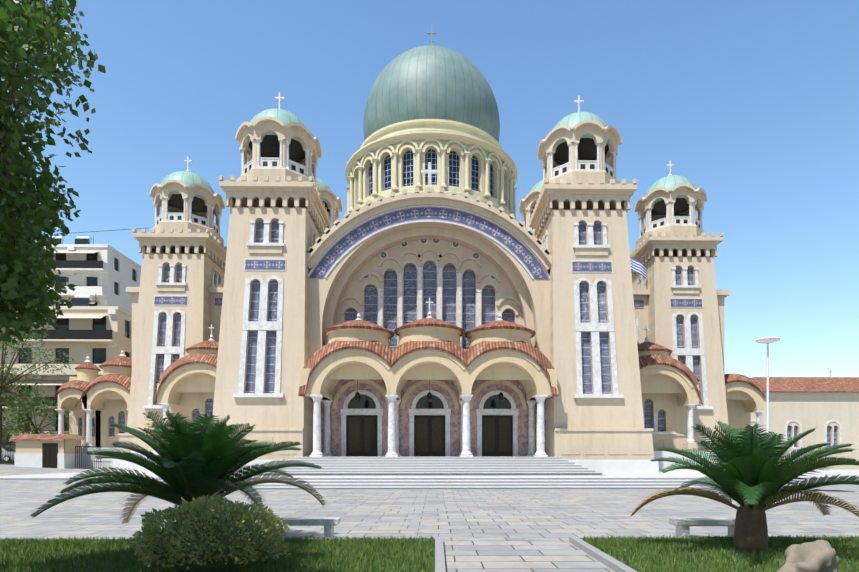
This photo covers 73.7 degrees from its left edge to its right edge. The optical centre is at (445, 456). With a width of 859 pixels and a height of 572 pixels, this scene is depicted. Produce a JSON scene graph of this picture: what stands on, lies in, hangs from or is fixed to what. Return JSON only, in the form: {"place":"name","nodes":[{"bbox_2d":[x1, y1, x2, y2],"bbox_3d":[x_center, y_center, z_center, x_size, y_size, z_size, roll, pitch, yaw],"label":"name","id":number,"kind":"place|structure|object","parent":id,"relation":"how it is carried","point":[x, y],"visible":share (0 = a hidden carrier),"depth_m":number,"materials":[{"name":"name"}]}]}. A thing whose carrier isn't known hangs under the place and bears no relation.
{"place":"outdoors","nodes":[
{"label":"outdoors","id":0,"kind":"place"},
{"bbox_2d":[0,460,858,571],"bbox_3d":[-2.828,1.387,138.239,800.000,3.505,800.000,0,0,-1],"label":"ground","id":1,"kind":"structure","parent":0,"point":[505,530],"depth_m":17.44,"materials":[{"name":"grey stone"}]},
{"bbox_2d":[0,443,15,464],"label":"fence","id":2,"kind":"object","parent":1,"relation":"on","point":[7,444],"visible":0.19,"depth_m":48.82,"materials":[{"name":"black metal"}]},
{"bbox_2d":[3,447,14,461],"bbox_3d":[-41.355,-0.157,53.057,4.200,1.412,1.720,0,0,-1],"label":"car","id":3,"kind":"object","parent":1,"relation":"on","point":[8,454],"visible":0.38,"depth_m":52.33,"materials":[{"name":"grey metal"}]},
{"bbox_2d":[2,411,17,446],"bbox_3d":[-44.300,-2.155,55.838,5.136,5.167,5.315,0,0,-1],"label":"tree","id":4,"kind":"object","parent":1,"relation":"on","point":[7,436],"visible":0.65,"depth_m":55.87,"materials":[{"name":"green plant"}]},
{"bbox_2d":[2,394,68,436],"bbox_3d":[-41.307,-2.780,57.291,4.890,6.735,5.372,0,0,27],"label":"tree","id":5,"kind":"object","parent":1,"relation":"on","point":[23,429],"visible":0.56,"depth_m":57.16,"materials":[{"name":"green plant"}]},
{"bbox_2d":[0,322,75,459],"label":"tree","id":6,"kind":"object","parent":1,"relation":"on","point":[5,387],"visible":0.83,"depth_m":51.50,"materials":[{"name":"green plant"}]},
{"bbox_2d":[0,0,105,342],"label":"tree","id":7,"kind":"object","parent":1,"relation":"on","point":[30,34],"visible":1,"depth_m":5.13,"materials":[{"name":"green plant"}]},
{"bbox_2d":[9,434,102,468],"bbox_3d":[-32.114,-0.130,47.867,6.500,3.400,2.900,0,0,-1],"label":"kiosk","id":8,"kind":"object","parent":1,"relation":"on","point":[61,451],"visible":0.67,"depth_m":46.69,"materials":[{"name":"paint"}]},
{"bbox_2d":[54,411,68,433],"bbox_3d":[-37.668,-2.300,58.640,4.741,6.075,4.708,0,0,-1],"label":"tree","id":9,"kind":"object","parent":1,"relation":"on","point":[67,427],"visible":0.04,"depth_m":58.04,"materials":[{"name":"green plant"}]},
{"bbox_2d":[0,293,131,459],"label":"apartment","id":10,"kind":"structure","parent":1,"relation":"on","point":[98,335],"depth_m":60.05,"materials":[{"name":"grey paint"}]},
{"bbox_2d":[35,236,141,312],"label":"apartment","id":11,"kind":"structure","parent":1,"relation":"on","point":[107,274],"depth_m":74.01,"materials":[{"name":"grey paint"}]},
{"bbox_2d":[113,156,226,470],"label":"tower","id":12,"kind":"structure","parent":1,"relation":"on","point":[183,248],"depth_m":48.41,"materials":[{"name":"stone"}]},
{"bbox_2d":[29,410,326,523],"bbox_3d":[-4.860,0.471,11.293,4.828,2.738,5.260,0,0,-1],"label":"palm","id":13,"kind":"object","parent":1,"relation":"on","point":[202,459],"visible":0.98,"depth_m":10.66,"materials":[{"name":"green plant"}]},
{"bbox_2d":[271,518,340,536],"bbox_3d":[-3.148,1.610,12.614,1.600,0.460,0.440,0,0,-1],"label":"bench","id":14,"kind":"object","parent":1,"relation":"on","point":[328,524],"visible":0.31,"depth_m":12.42,"materials":[{"name":"stone"}]},
{"bbox_2d":[316,177,341,228],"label":"tower","id":15,"kind":"structure","parent":1,"relation":"on","point":[332,202],"depth_m":50.78,"materials":[{"name":"stone"}]},
{"bbox_2d":[0,23,857,489],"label":"cathedral","id":16,"kind":"structure","parent":1,"relation":"on","point":[428,365],"depth_m":42.20,"materials":[{"name":"stone"}]},
{"bbox_2d":[42,228,141,234],"bbox_3d":[-50.627,-17.064,39.895,53.764,4.831,0.040,0,0,-19],"label":"cable","id":17,"kind":"object","parent":16,"relation":"attached to","point":[98,231],"visible":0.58,"depth_m":47.69,"materials":[{"name":"black metal"}]},
{"bbox_2d":[213,92,330,473],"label":"tower","id":18,"kind":"structure","parent":16,"relation":"on","point":[279,220],"depth_m":39.32,"materials":[{"name":"stone"}]},
{"bbox_2d":[529,95,658,473],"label":"tower","id":19,"kind":"structure","parent":16,"relation":"on","point":[594,409],"depth_m":39.67,"materials":[{"name":"stone"}]},
{"bbox_2d":[0,534,858,571],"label":"lawns","id":20,"kind":"structure","parent":1,"relation":"on","point":[611,562],"depth_m":9.94,"materials":[{"name":"green plant"}]},
{"bbox_2d":[128,493,290,571],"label":"bush","id":21,"kind":"object","parent":20,"relation":"on","point":[229,536],"visible":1,"depth_m":7.96,"materials":[{"name":"green plant"}]},
{"bbox_2d":[519,180,542,235],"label":"tower","id":22,"kind":"structure","parent":1,"relation":"on","point":[528,202],"depth_m":51.11,"materials":[{"name":"stone"}]},
{"bbox_2d":[630,160,735,450],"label":"tower","id":23,"kind":"structure","parent":1,"relation":"on","point":[674,251],"depth_m":49.16,"materials":[{"name":"stone"}]},
{"bbox_2d":[668,518,735,536],"bbox_3d":[5.755,1.610,12.519,1.600,0.460,0.440,0,0,-1],"label":"bench","id":24,"kind":"object","parent":1,"relation":"on","point":[682,525],"visible":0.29,"depth_m":12.34,"materials":[{"name":"stone"}]},
{"bbox_2d":[630,420,858,552],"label":"palm","id":25,"kind":"object","parent":1,"relation":"on","point":[751,474],"visible":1,"depth_m":10.27,"materials":[{"name":"green plant"}]},
{"bbox_2d":[756,337,779,434],"bbox_3d":[19.474,-2.660,34.611,1.320,9.000,1.320,0,0,-1],"label":"street lamp","id":26,"kind":"object","parent":1,"relation":"on","point":[766,340],"visible":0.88,"depth_m":34.55,"materials":[{"name":"white metal"}]},
{"bbox_2d":[751,369,858,476],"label":"building","id":27,"kind":"structure","parent":1,"relation":"on","point":[827,408],"depth_m":75.64,"materials":[{"name":"beige paint"}]},
{"bbox_2d":[777,540,838,571],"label":"rock","id":28,"kind":"object","parent":1,"relation":"on","point":[818,556],"visible":1,"depth_m":8.15,"materials":[{"name":"beige stone"}]},
{"bbox_2d":[1,0,858,377],"label":"sky","id":29,"kind":"structure","parent":0,"point":[755,103],"materials":[{"name":"blue"}]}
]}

